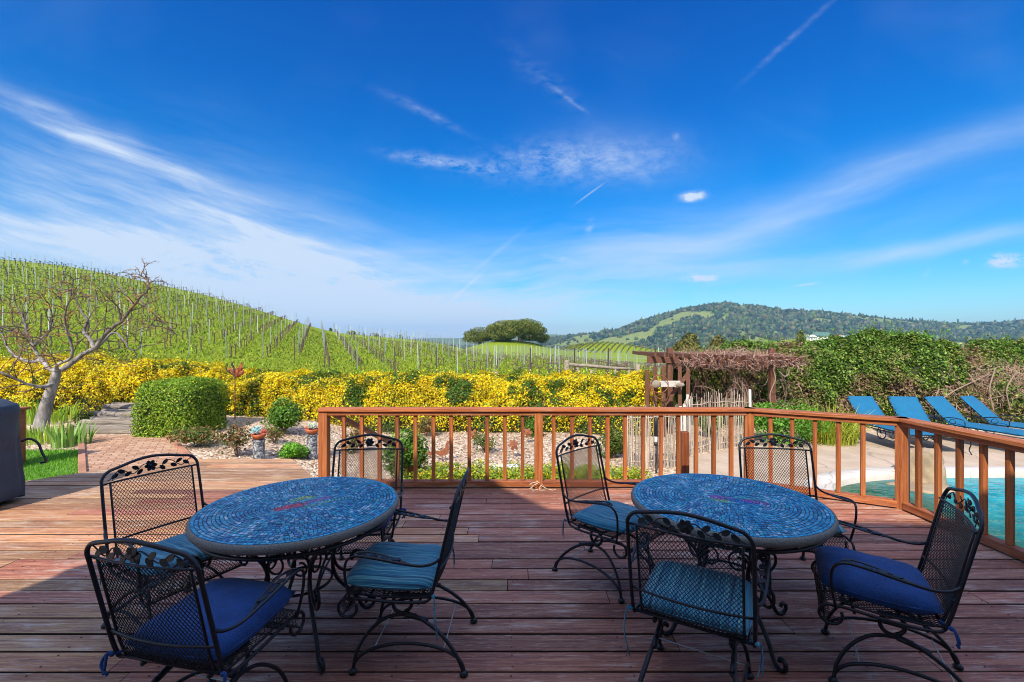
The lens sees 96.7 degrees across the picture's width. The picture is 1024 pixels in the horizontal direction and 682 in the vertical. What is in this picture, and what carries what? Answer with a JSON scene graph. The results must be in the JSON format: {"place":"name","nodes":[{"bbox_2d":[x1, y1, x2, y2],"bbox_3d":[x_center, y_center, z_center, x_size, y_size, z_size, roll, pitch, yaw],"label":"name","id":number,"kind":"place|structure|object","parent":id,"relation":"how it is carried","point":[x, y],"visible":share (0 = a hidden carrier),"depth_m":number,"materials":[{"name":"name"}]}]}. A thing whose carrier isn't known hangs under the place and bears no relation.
{"place":"outdoors","nodes":[
{"label":"outdoors","id":0,"kind":"place"},
{"bbox_2d":[14,397,38,416],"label":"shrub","id":1,"kind":"object","parent":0,"point":[32,405],"visible":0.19,"depth_m":10.07,"materials":[{"name":"green plant"}]},
{"bbox_2d":[23,448,80,480],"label":"lawn","id":2,"kind":"structure","parent":0,"point":[66,468],"depth_m":6.41,"materials":[{"name":"green plant"}]},
{"bbox_2d":[20,407,29,461],"bbox_3d":[-7.133,1.330,6.300,0.460,0.780,0.460,0,0,0],"label":"wooden post","id":3,"kind":"object","parent":2,"relation":"on","point":[23,425],"visible":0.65,"depth_m":6.46,"materials":[{"name":"brown wood"}]},
{"bbox_2d":[85,435,186,471],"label":"brick path","id":4,"kind":"structure","parent":0,"point":[102,452],"depth_m":7.32,"materials":[{"name":"brown brick"}]},
{"bbox_2d":[398,334,561,344],"bbox_3d":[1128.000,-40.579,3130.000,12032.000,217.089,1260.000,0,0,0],"label":"ridge","id":5,"kind":"structure","parent":0,"point":[450,340],"depth_m":3079.41,"materials":[{"name":"green plant"}]},
{"bbox_2d":[0,259,1023,478],"bbox_3d":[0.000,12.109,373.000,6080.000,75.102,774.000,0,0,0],"label":"ground","id":6,"kind":"structure","parent":0,"point":[205,452],"depth_m":33.95,"materials":[{"name":"green plant"}]},
{"bbox_2d":[39,313,41,346],"bbox_3d":[-26.804,-0.528,25.890,0.050,2.100,0.070,2,0,44],"label":"end post","id":7,"kind":"object","parent":6,"relation":"on","point":[40,328],"visible":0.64,"depth_m":25.87,"materials":[{"name":"grey wood"}]},
{"bbox_2d":[26,421,74,445],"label":"iris clump","id":8,"kind":"object","parent":6,"relation":"on","point":[34,434],"visible":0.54,"depth_m":7.91,"materials":[{"name":"green plant"}]},
{"bbox_2d":[24,400,83,424],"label":"iris clump","id":9,"kind":"object","parent":6,"relation":"on","point":[58,417],"visible":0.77,"depth_m":9.67,"materials":[{"name":"green plant"}]},
{"bbox_2d":[44,418,98,448],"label":"iris clump","id":10,"kind":"object","parent":6,"relation":"on","point":[71,437],"visible":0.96,"depth_m":7.64,"materials":[{"name":"green plant"}]},
{"bbox_2d":[70,329,81,342],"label":"grapevine","id":11,"kind":"object","parent":6,"relation":"on","point":[76,334],"visible":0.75,"depth_m":29.29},
{"bbox_2d":[72,412,94,424],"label":"garden shrub","id":12,"kind":"object","parent":6,"relation":"on","point":[86,416],"visible":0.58,"depth_m":9.27,"materials":[{"name":"green plant"}]},
{"bbox_2d":[87,324,88,348],"bbox_3d":[-24.924,-0.266,26.746,0.070,2.100,0.049,0,-2,-11],"label":"end post","id":13,"kind":"object","parent":6,"relation":"on","point":[88,334],"depth_m":26.75,"materials":[{"name":"grey wood"}]},
{"bbox_2d":[0,257,185,432],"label":"bare tree","id":14,"kind":"object","parent":6,"relation":"on","point":[45,407],"visible":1,"depth_m":8.73,"materials":[{"name":"grey plant"}]},
{"bbox_2d":[74,402,137,433],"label":"timber steps","id":15,"kind":"structure","parent":6,"relation":"on","point":[113,418],"depth_m":9.09,"materials":[{"name":"beige wood"}]},
{"bbox_2d":[0,345,258,415],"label":"flowering hedge","id":16,"kind":"object","parent":6,"relation":"on","point":[110,382],"visible":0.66,"depth_m":10.34,"materials":[{"name":"yellow plant"}]},
{"bbox_2d":[78,436,192,472],"bbox_3d":[-5.950,1.836,7.136,1.280,0.212,4.640,0,0,-44],"label":"path edging","id":17,"kind":"object","parent":6,"relation":"on","point":[180,447],"visible":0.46,"depth_m":7.02,"materials":[{"name":"brown brick"}]},
{"bbox_2d":[127,375,229,437],"bbox_3d":[-6.468,1.248,8.914,1.392,1.146,1.464,0,0,0],"label":"clipped hedge","id":18,"kind":"object","parent":6,"relation":"on","point":[163,407],"visible":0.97,"depth_m":8.41,"materials":[{"name":"green plant"}]},
{"bbox_2d":[165,425,222,446],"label":"garden shrub","id":19,"kind":"object","parent":6,"relation":"on","point":[200,435],"visible":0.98,"depth_m":7.53,"materials":[{"name":"green plant"}]},
{"bbox_2d":[199,336,203,350],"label":"grapevine","id":20,"kind":"object","parent":6,"relation":"on","point":[201,343],"visible":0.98,"depth_m":33.19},
{"bbox_2d":[213,420,254,455],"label":"rose bush","id":21,"kind":"object","parent":6,"relation":"on","point":[233,437],"visible":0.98,"depth_m":7.26,"materials":[{"name":"green plant"}]},
{"bbox_2d":[225,361,243,418],"bbox_3d":[-6.156,1.138,10.095,0.428,1.402,0.060,0,0,0],"label":"curled ornament","id":22,"kind":"object","parent":6,"relation":"on","point":[237,372],"visible":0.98,"depth_m":10.09,"materials":[{"name":"metal"}]},
{"bbox_2d":[250,426,267,458],"bbox_3d":[-4.081,1.663,7.351,0.276,0.592,0.217,0,0,0],"label":"mosaic pedestal","id":23,"kind":"object","parent":6,"relation":"on","point":[259,439],"visible":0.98,"depth_m":7.29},
{"bbox_2d":[263,426,286,442],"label":"garden shrub","id":24,"kind":"object","parent":6,"relation":"on","point":[276,435],"visible":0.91,"depth_m":8.25,"materials":[{"name":"green plant"}]},
{"bbox_2d":[260,396,304,433],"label":"garden shrub","id":25,"kind":"object","parent":6,"relation":"on","point":[281,416],"visible":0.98,"depth_m":8.90,"materials":[{"name":"green plant"}]},
{"bbox_2d":[277,442,309,458],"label":"garden shrub","id":26,"kind":"object","parent":6,"relation":"on","point":[295,449],"visible":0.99,"depth_m":7.63,"materials":[{"name":"green plant"}]},
{"bbox_2d":[0,250,621,363],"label":"trellis stakes","id":27,"kind":"object","parent":6,"relation":"on","point":[265,306],"visible":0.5,"depth_m":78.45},
{"bbox_2d":[304,422,317,459],"bbox_3d":[-3.452,1.736,7.859,0.220,0.682,0.217,0,0,40],"label":"mosaic pedestal","id":28,"kind":"object","parent":6,"relation":"on","point":[311,429],"visible":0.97,"depth_m":7.79,"materials":[{"name":"grey stone"}]},
{"bbox_2d":[324,341,325,367],"bbox_3d":[-13.601,1.081,33.089,0.070,2.100,0.049,1,1,-27],"label":"end post","id":29,"kind":"object","parent":6,"relation":"on","point":[324,354],"visible":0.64,"depth_m":33.07,"materials":[{"name":"grey wood"}]},
{"bbox_2d":[0,264,660,393],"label":"meadow grass","id":30,"kind":"structure","parent":6,"relation":"on","point":[339,357],"depth_m":41.91,"materials":[{"name":"green plant"}]},
{"bbox_2d":[0,256,662,369],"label":"grapevines","id":31,"kind":"object","parent":6,"relation":"on","point":[289,327],"visible":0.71,"depth_m":63.28,"materials":[{"name":"green plant"}]},
{"bbox_2d":[339,427,367,453],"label":"garden shrub","id":32,"kind":"object","parent":6,"relation":"on","point":[355,433],"visible":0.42,"depth_m":8.48,"materials":[{"name":"green plant"}]},
{"bbox_2d":[332,416,412,478],"bbox_3d":[-1.782,1.498,6.118,0.123,1.314,1.724,0,0,18],"label":"stair handrail","id":33,"kind":"object","parent":6,"relation":"on","point":[352,423],"visible":0.29,"depth_m":5.85,"materials":[{"name":"brown wood"}]},
{"bbox_2d":[394,346,395,373],"bbox_3d":[-7.883,1.403,30.644,0.071,2.100,0.051,-1,1,-28],"label":"end post","id":34,"kind":"object","parent":6,"relation":"on","point":[394,361],"visible":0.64,"depth_m":30.62,"materials":[{"name":"grey wood"}]},
{"bbox_2d":[382,428,429,477],"bbox_3d":[-1.617,1.731,6.910,0.740,0.843,0.642,0,0,0],"label":"garden shrub","id":35,"kind":"object","parent":6,"relation":"on","point":[407,441],"visible":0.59,"depth_m":6.82,"materials":[{"name":"green plant"}]},
{"bbox_2d":[418,416,438,436],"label":"garden shrub","id":36,"kind":"object","parent":6,"relation":"on","point":[425,427],"visible":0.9,"depth_m":9.99,"materials":[{"name":"green plant"}]},
{"bbox_2d":[204,362,660,435],"bbox_3d":[-2.038,1.349,11.002,11.024,1.606,2.161,0,0,0],"label":"flowering hedge","id":37,"kind":"object","parent":6,"relation":"on","point":[311,392],"visible":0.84,"depth_m":10.52,"materials":[{"name":"yellow plant"}]},
{"bbox_2d":[436,441,448,460],"bbox_3d":[-1.229,1.955,7.996,0.336,0.410,0.011,0,0,0],"label":"metal goose","id":38,"kind":"object","parent":6,"relation":"on","point":[444,451],"visible":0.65,"depth_m":7.99,"materials":[{"name":"metal"}]},
{"bbox_2d":[229,419,657,478],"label":"mulch chips","id":39,"kind":"object","parent":6,"relation":"on","point":[336,471],"visible":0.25,"depth_m":8.50,"materials":[{"name":"beige wood"}]},
{"bbox_2d":[471,429,477,441],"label":"metal flower","id":40,"kind":"object","parent":6,"relation":"on","point":[473,431],"visible":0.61,"depth_m":9.02,"materials":[{"name":"metal"}]},
{"bbox_2d":[461,326,494,343],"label":"oak tree","id":41,"kind":"object","parent":6,"relation":"on","point":[473,335],"visible":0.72,"depth_m":177.32,"materials":[{"name":"green plant"}]},
{"bbox_2d":[471,430,498,452],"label":"rose bush","id":42,"kind":"object","parent":6,"relation":"on","point":[478,439],"visible":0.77,"depth_m":8.54,"materials":[{"name":"green plant"}]},
{"bbox_2d":[400,459,574,478],"bbox_3d":[-0.354,1.974,6.873,2.544,0.323,1.263,0,0,0],"label":"ground cover","id":43,"kind":"object","parent":6,"relation":"on","point":[513,473],"visible":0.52,"depth_m":6.82,"materials":[{"name":"green plant"}]},
{"bbox_2d":[481,323,511,339],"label":"oak tree","id":44,"kind":"object","parent":6,"relation":"on","point":[489,329],"visible":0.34,"depth_m":173.75,"materials":[{"name":"green plant"}]},
{"bbox_2d":[489,464,517,473],"bbox_3d":[-0.163,2.040,7.255,0.520,0.110,0.120,0,0,-3],"label":"white board","id":45,"kind":"object","parent":6,"relation":"on","point":[511,465],"visible":0.09,"depth_m":7.21,"materials":[{"name":"paint"}]},
{"bbox_2d":[0,459,1023,681],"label":"deck","id":46,"kind":"structure","parent":6,"relation":"on","point":[539,620],"depth_m":2.83,"materials":[{"name":"brown wood"}]},
{"bbox_2d":[0,399,47,502],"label":"covered grill","id":47,"kind":"object","parent":46,"relation":"on","point":[12,480],"visible":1,"depth_m":4.65,"materials":[{"name":"fabric"}]},
{"bbox_2d":[99,453,248,628],"bbox_3d":[-1.990,1.182,2.679,0.645,0.952,0.608,0,0,29],"label":"patio chair","id":48,"kind":"object","parent":46,"relation":"on","point":[181,541],"visible":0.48,"depth_m":2.68,"materials":[{"name":"black metal"}]},
{"bbox_2d":[84,538,304,681],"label":"patio chair","id":49,"kind":"object","parent":46,"relation":"on","point":[204,627],"visible":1,"depth_m":1.76,"materials":[{"name":"black metal"}]},
{"bbox_2d":[185,477,398,673],"bbox_3d":[-1.195,1.292,2.585,1.075,0.736,1.075,0,0,-24],"label":"mosaic table","id":50,"kind":"object","parent":46,"relation":"on","point":[290,518],"visible":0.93,"depth_m":2.41,"materials":[{"name":"tile"}]},
{"bbox_2d":[308,434,406,601],"bbox_3d":[-1.058,1.182,3.177,0.608,0.952,0.646,0,0,-5],"label":"patio chair","id":51,"kind":"object","parent":46,"relation":"on","point":[370,442],"visible":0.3,"depth_m":3.40,"materials":[{"name":"black metal"}]},
{"bbox_2d":[337,467,476,677],"bbox_3d":[-0.533,1.182,2.481,0.646,0.952,0.608,0,0,2],"label":"patio chair","id":52,"kind":"object","parent":46,"relation":"on","point":[407,569],"visible":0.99,"depth_m":2.30,"materials":[{"name":"black metal"}]},
{"bbox_2d":[529,481,555,490],"bbox_3d":[0.342,1.609,5.070,0.296,0.100,0.058,0,0,0],"label":"twine","id":53,"kind":"object","parent":46,"relation":"on","point":[539,487],"visible":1,"depth_m":5.06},
{"bbox_2d":[552,434,664,603],"bbox_3d":[0.673,1.182,3.224,0.608,0.952,0.646,0,0,-44],"label":"patio chair","id":54,"kind":"object","parent":46,"relation":"on","point":[608,515],"visible":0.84,"depth_m":3.18,"materials":[{"name":"black metal"}]},
{"bbox_2d":[317,407,1023,560],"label":"deck railing","id":55,"kind":"object","parent":46,"relation":"on","point":[1011,446],"visible":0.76,"depth_m":5.09,"materials":[{"name":"brown wood"}]},
{"bbox_2d":[623,510,769,681],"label":"patio chair","id":56,"kind":"object","parent":46,"relation":"on","point":[691,594],"visible":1,"depth_m":1.99,"materials":[{"name":"black metal"}]},
{"bbox_2d":[631,473,838,673],"bbox_3d":[1.250,1.292,2.660,1.075,0.736,1.075,0,0,18],"label":"mosaic table","id":57,"kind":"object","parent":46,"relation":"on","point":[762,514],"visible":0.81,"depth_m":2.51,"materials":[{"name":"tile"}]},
{"bbox_2d":[738,433,857,599],"bbox_3d":[1.946,1.182,3.198,0.608,0.952,0.646,0,0,10],"label":"patio chair","id":58,"kind":"object","parent":46,"relation":"on","point":[772,442],"visible":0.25,"depth_m":3.41,"materials":[{"name":"black metal"}]},
{"bbox_2d":[811,487,984,681],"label":"patio chair","id":59,"kind":"object","parent":46,"relation":"on","point":[897,587],"visible":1,"depth_m":2.16,"materials":[{"name":"black metal"}]},
{"bbox_2d":[508,439,518,457],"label":"metal flower","id":60,"kind":"object","parent":6,"relation":"on","point":[513,444],"visible":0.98,"depth_m":8.18,"materials":[{"name":"metal"}]},
{"bbox_2d":[488,318,548,341],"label":"oak tree","id":61,"kind":"object","parent":6,"relation":"on","point":[520,329],"visible":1,"depth_m":166.91,"materials":[{"name":"green plant"}]},
{"bbox_2d":[524,428,532,436],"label":"metal flower","id":62,"kind":"object","parent":6,"relation":"on","point":[526,434],"visible":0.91,"depth_m":9.38,"materials":[{"name":"metal"}]},
{"bbox_2d":[525,418,543,436],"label":"garden shrub","id":63,"kind":"object","parent":6,"relation":"on","point":[531,422],"visible":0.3,"depth_m":9.93,"materials":[{"name":"green plant"}]},
{"bbox_2d":[538,334,549,345],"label":"oak tree","id":64,"kind":"object","parent":6,"relation":"on","point":[544,340],"visible":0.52,"depth_m":177.68,"materials":[{"name":"green plant"}]},
{"bbox_2d":[496,360,639,374],"bbox_3d":[1.820,1.537,15.000,4.806,1.815,0.176,0,0,0],"label":"log fence","id":65,"kind":"object","parent":6,"relation":"on","point":[568,364],"visible":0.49,"depth_m":14.96,"materials":[{"name":"grey wood"}]},
{"bbox_2d":[560,463,650,478],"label":"ground cover","id":66,"kind":"object","parent":6,"relation":"on","point":[632,473],"visible":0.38,"depth_m":6.74,"materials":[{"name":"green plant"}]},
{"bbox_2d":[607,348,608,374],"bbox_3d":[5.567,1.448,26.360,0.070,2.100,0.049,-1,3,-29],"label":"end post","id":67,"kind":"object","parent":6,"relation":"on","point":[608,361],"visible":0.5,"depth_m":26.34,"materials":[{"name":"grey wood"}]},
{"bbox_2d":[595,428,622,458],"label":"garden shrub","id":68,"kind":"object","parent":6,"relation":"on","point":[616,440],"visible":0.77,"depth_m":8.09,"materials":[{"name":"green plant"}]},
{"bbox_2d":[627,404,682,468],"bbox_3d":[2.354,1.627,7.561,1.015,1.168,0.060,0,0,-7],"label":"stick fence","id":69,"kind":"object","parent":6,"relation":"on","point":[647,447],"visible":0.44,"depth_m":7.54,"materials":[{"name":"grey wood"}]},
{"bbox_2d":[654,417,657,473],"bbox_3d":[2.278,1.660,7.200,0.068,0.900,0.068,0,0,0],"label":"garden lamp","id":70,"kind":"object","parent":6,"relation":"on","point":[655,429],"visible":0.98,"depth_m":7.18,"materials":[{"name":"black plastic"}]},
{"bbox_2d":[645,365,690,436],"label":"picket gate","id":71,"kind":"structure","parent":6,"relation":"on","point":[664,400],"depth_m":9.99,"materials":[{"name":"wood"}]},
{"bbox_2d":[651,380,684,387],"bbox_3d":[3.352,0.930,9.823,0.750,0.180,0.084,0,0,0],"label":"driftwood board","id":72,"kind":"object","parent":71,"relation":"attached to","point":[656,384],"visible":0.98,"depth_m":9.82,"materials":[{"name":"grey wood"}]},
{"bbox_2d":[650,375,668,399],"bbox_3d":[3.152,0.991,9.741,0.410,0.530,0.043,0,0,0],"label":"iron ring","id":73,"kind":"object","parent":72,"relation":"attached to","point":[652,388],"visible":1,"depth_m":9.74,"materials":[{"name":"metal"}]},
{"bbox_2d":[556,337,813,352],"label":"distant vine rows","id":74,"kind":"object","parent":6,"relation":"on","point":[577,348],"visible":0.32,"depth_m":213.98,"materials":[{"name":"green plant"}]},
{"bbox_2d":[683,397,690,455],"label":"stick gate","id":75,"kind":"structure","parent":6,"relation":"on","point":[686,423],"depth_m":8.11,"materials":[{"name":"white wood"}]},
{"bbox_2d":[672,332,702,352],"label":"oak tree","id":76,"kind":"object","parent":6,"relation":"on","point":[688,341],"visible":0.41,"depth_m":118.47,"materials":[{"name":"green plant"}]},
{"bbox_2d":[698,416,723,437],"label":"garden shrub","id":77,"kind":"object","parent":6,"relation":"on","point":[699,420],"visible":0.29,"depth_m":9.83,"materials":[{"name":"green plant"}]},
{"bbox_2d":[706,335,725,349],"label":"oak tree","id":78,"kind":"object","parent":6,"relation":"on","point":[716,341],"visible":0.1,"depth_m":117.41,"materials":[{"name":"green plant"}]},
{"bbox_2d":[632,348,802,433],"bbox_3d":[5.190,1.156,11.015,4.251,2.007,1.870,0,0,0],"label":"arbor","id":79,"kind":"object","parent":6,"relation":"on","point":[668,357],"visible":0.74,"depth_m":10.31,"materials":[{"name":"brown wood"}]},
{"bbox_2d":[658,343,813,408],"bbox_3d":[5.203,0.876,10.980,3.481,1.703,2.350,0,0,0],"label":"arbor vine","id":80,"kind":"object","parent":79,"relation":"on","point":[717,352],"visible":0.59,"depth_m":10.26,"materials":[{"name":"brown plant"}]},
{"bbox_2d":[689,365,803,421],"bbox_3d":[5.566,1.211,10.694,3.057,1.772,1.504,0,0,0],"label":"hanging vine","id":81,"kind":"object","parent":79,"relation":"hanging from","point":[734,377],"visible":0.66,"depth_m":10.62,"materials":[{"name":"brown plant"}]},
{"bbox_2d":[686,387,751,454],"bbox_3d":[4.054,1.571,8.850,1.918,1.278,0.061,0,0,-29],"label":"stick fence","id":82,"kind":"object","parent":6,"relation":"on","point":[719,444],"visible":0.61,"depth_m":8.84,"materials":[{"name":"beige wood"}]},
{"bbox_2d":[796,330,804,342],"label":"oak tree","id":83,"kind":"object","parent":6,"relation":"on","point":[799,333],"visible":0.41,"depth_m":189.38,"materials":[{"name":"green plant"}]},
{"bbox_2d":[805,335,816,340],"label":"farm building","id":84,"kind":"structure","parent":6,"relation":"on","point":[808,337],"depth_m":221.18,"materials":[{"name":"white paint"}]},
{"bbox_2d":[810,332,831,339],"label":"farm building","id":85,"kind":"structure","parent":6,"relation":"on","point":[821,334],"depth_m":222.78,"materials":[{"name":"white paint"}]},
{"bbox_2d":[673,322,1023,426],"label":"tall hedge","id":86,"kind":"object","parent":6,"relation":"on","point":[910,361],"visible":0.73,"depth_m":11.39,"materials":[{"name":"green plant"}]},
{"bbox_2d":[803,466,1023,490],"bbox_3d":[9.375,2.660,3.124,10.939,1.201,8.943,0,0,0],"label":"pool coping","id":87,"kind":"object","parent":6,"relation":"on","point":[826,480],"visible":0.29,"depth_m":7.14,"materials":[{"name":"white stone"}]},
{"bbox_2d":[927,356,1023,413],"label":"dry vine","id":88,"kind":"object","parent":6,"relation":"on","point":[1013,376],"visible":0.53,"depth_m":11.22,"materials":[{"name":"brown plant"}]},
{"bbox_2d":[0,0,1023,338],"label":"sky","id":89,"kind":"structure","parent":0,"point":[447,168],"materials":[{"name":"blue"}]},
{"bbox_2d":[543,305,1021,345],"bbox_3d":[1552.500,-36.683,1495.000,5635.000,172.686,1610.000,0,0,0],"label":"hills","id":90,"kind":"structure","parent":0,"point":[650,331],"depth_m":1307.15,"materials":[{"name":"green plant"}]},
{"bbox_2d":[451,300,1023,351],"bbox_3d":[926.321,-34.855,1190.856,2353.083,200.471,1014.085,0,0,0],"label":"forest","id":91,"kind":"object","parent":90,"relation":"on","point":[738,322],"visible":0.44,"depth_m":1273.78,"materials":[{"name":"green plant"}]},
{"bbox_2d":[689,432,1023,486],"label":"patio","id":92,"kind":"structure","parent":0,"point":[880,452],"depth_m":8.23,"materials":[{"name":"concrete"}]},
{"bbox_2d":[681,431,688,473],"bbox_3d":[2.333,1.700,6.150,0.095,0.950,0.095,0,0,0],"label":"short post","id":93,"kind":"object","parent":92,"relation":"on","point":[684,451],"visible":0.47,"depth_m":6.10,"materials":[{"name":"brown wood"}]},
{"bbox_2d":[737,398,830,446],"bbox_3d":[5.583,1.656,9.361,1.667,1.001,1.430,0,0,0],"label":"garden shrub","id":94,"kind":"object","parent":92,"relation":"on","point":[781,424],"visible":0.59,"depth_m":9.16,"materials":[{"name":"green plant"}]},
{"bbox_2d":[797,402,875,446],"bbox_3d":[6.556,1.677,9.406,2.458,0.866,2.620,0,0,0],"label":"yellow grass clump","id":95,"kind":"object","parent":92,"relation":"on","point":[821,437],"visible":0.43,"depth_m":9.17,"materials":[{"name":"green plant"}]},
{"bbox_2d":[822,421,859,440],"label":"garden shrub","id":96,"kind":"object","parent":92,"relation":"on","point":[843,429],"visible":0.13,"depth_m":9.33,"materials":[{"name":"green plant"}]},
{"bbox_2d":[846,396,933,447],"bbox_3d":[7.621,1.662,9.198,0.638,0.901,1.697,0,0,2],"label":"sun lounger","id":97,"kind":"object","parent":92,"relation":"on","point":[867,404],"visible":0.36,"depth_m":9.73,"materials":[{"name":"blue metal"}]},
{"bbox_2d":[887,396,971,454],"bbox_3d":[8.356,1.662,9.157,0.638,0.901,1.697,0,0,12],"label":"sun lounger","id":98,"kind":"object","parent":92,"relation":"on","point":[909,407],"visible":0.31,"depth_m":9.71,"materials":[{"name":"blue metal"}]},
{"bbox_2d":[927,414,945,436],"bbox_3d":[9.277,1.878,9.950,0.510,0.464,0.510,0,0,0],"label":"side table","id":99,"kind":"object","parent":92,"relation":"on","point":[928,415],"visible":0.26,"depth_m":9.92,"materials":[{"name":"black metal"}]},
{"bbox_2d":[922,396,1023,439],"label":"sun lounger","id":100,"kind":"object","parent":92,"relation":"on","point":[946,410],"visible":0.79,"depth_m":9.46,"materials":[{"name":"blue metal"}]},
{"bbox_2d":[958,395,1023,432],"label":"sun lounger","id":101,"kind":"object","parent":92,"relation":"on","point":[977,406],"visible":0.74,"depth_m":9.66,"materials":[{"name":"blue metal"}]},
{"bbox_2d":[834,478,1023,547],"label":"pool water","id":102,"kind":"structure","parent":0,"point":[996,506],"depth_m":6.31,"materials":[{"name":"teal liquid"}]},
{"bbox_2d":[886,482,954,493],"bbox_3d":[6.141,2.326,6.744,1.284,0.421,0.609,0,0,0],"label":"boulder","id":103,"kind":"object","parent":102,"relation":"in","point":[927,488],"visible":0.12,"depth_m":6.66,"materials":[{"name":"beige stone"}]},
{"bbox_2d":[910,447,946,483],"bbox_3d":[6.383,2.190,7.111,0.750,1.031,0.567,0,0,0],"label":"boulder","id":104,"kind":"object","parent":102,"relation":"in","point":[927,465],"visible":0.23,"depth_m":6.92,"materials":[{"name":"beige stone"}]}
]}

